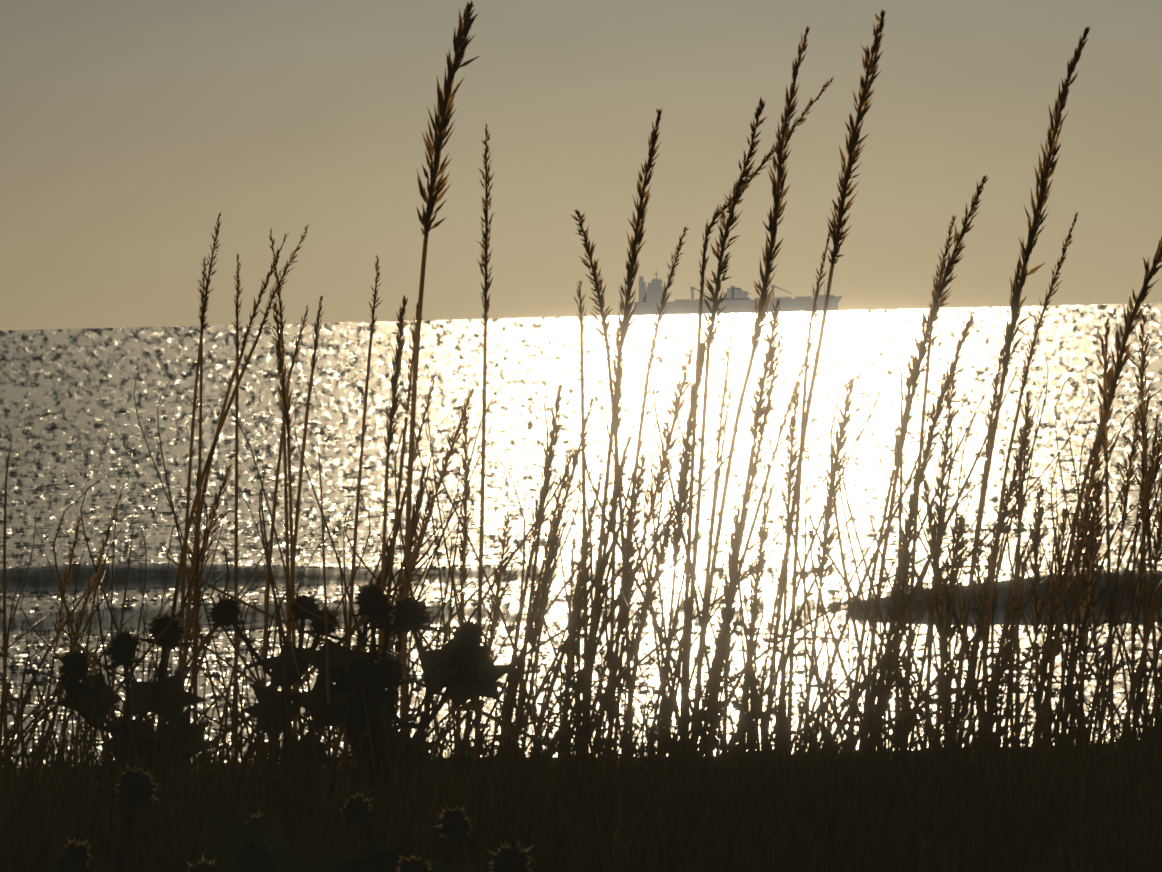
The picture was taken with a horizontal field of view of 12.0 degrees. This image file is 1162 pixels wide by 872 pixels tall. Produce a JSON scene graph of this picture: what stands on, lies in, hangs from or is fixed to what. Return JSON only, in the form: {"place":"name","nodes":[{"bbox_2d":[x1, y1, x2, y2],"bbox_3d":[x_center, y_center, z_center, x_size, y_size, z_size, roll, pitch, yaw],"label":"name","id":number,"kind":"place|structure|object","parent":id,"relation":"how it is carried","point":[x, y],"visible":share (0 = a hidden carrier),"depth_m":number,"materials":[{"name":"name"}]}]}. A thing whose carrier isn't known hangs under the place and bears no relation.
{"place":"outdoors","nodes":[
{"label":"outdoors","id":0,"kind":"place"},
{"bbox_2d":[0,571,1161,871],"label":"dune","id":1,"kind":"structure","parent":0,"point":[18,771],"depth_m":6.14,"materials":[{"name":"black plant"}]},
{"bbox_2d":[41,763,313,871],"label":"sea holly","id":2,"kind":"object","parent":1,"relation":"on","point":[258,842],"visible":0.98,"depth_m":1.91,"materials":[{"name":"plant"}]},
{"bbox_2d":[53,579,516,830],"bbox_3d":[-0.173,0.207,3.482,0.323,0.239,0.174,0,2,42],"label":"sea holly","id":3,"kind":"object","parent":1,"relation":"on","point":[457,656],"visible":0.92,"depth_m":3.49,"materials":[{"name":"black plant"}]},
{"bbox_2d":[310,792,536,871],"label":"sea holly","id":4,"kind":"object","parent":1,"relation":"on","point":[382,856],"visible":1,"depth_m":1.85,"materials":[{"name":"plant"}]},
{"bbox_2d":[0,298,1161,828],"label":"dune grass","id":5,"kind":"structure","parent":1,"relation":"on","point":[1086,580],"depth_m":4.77,"materials":[{"name":"plant"}]},
{"bbox_2d":[155,0,1161,801],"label":"dune grass culms","id":6,"kind":"object","parent":1,"relation":"on","point":[461,42],"visible":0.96,"depth_m":4.32,"materials":[{"name":"plant"}]},
{"bbox_2d":[0,303,1161,767],"bbox_3d":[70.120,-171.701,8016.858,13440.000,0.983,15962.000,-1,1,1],"label":"sea","id":7,"kind":"structure","parent":0,"point":[70,429],"depth_m":264.26,"materials":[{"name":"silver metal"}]},
{"bbox_2d":[634,270,841,317],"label":"cargo ship","id":8,"kind":"object","parent":7,"relation":"on","point":[737,301],"visible":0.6,"depth_m":7519.51,"materials":[{"name":"grey metal"}]},
{"bbox_2d":[0,0,1161,329],"label":"sky","id":9,"kind":"structure","parent":0,"point":[128,127],"materials":[{"name":"beige"}]}
]}

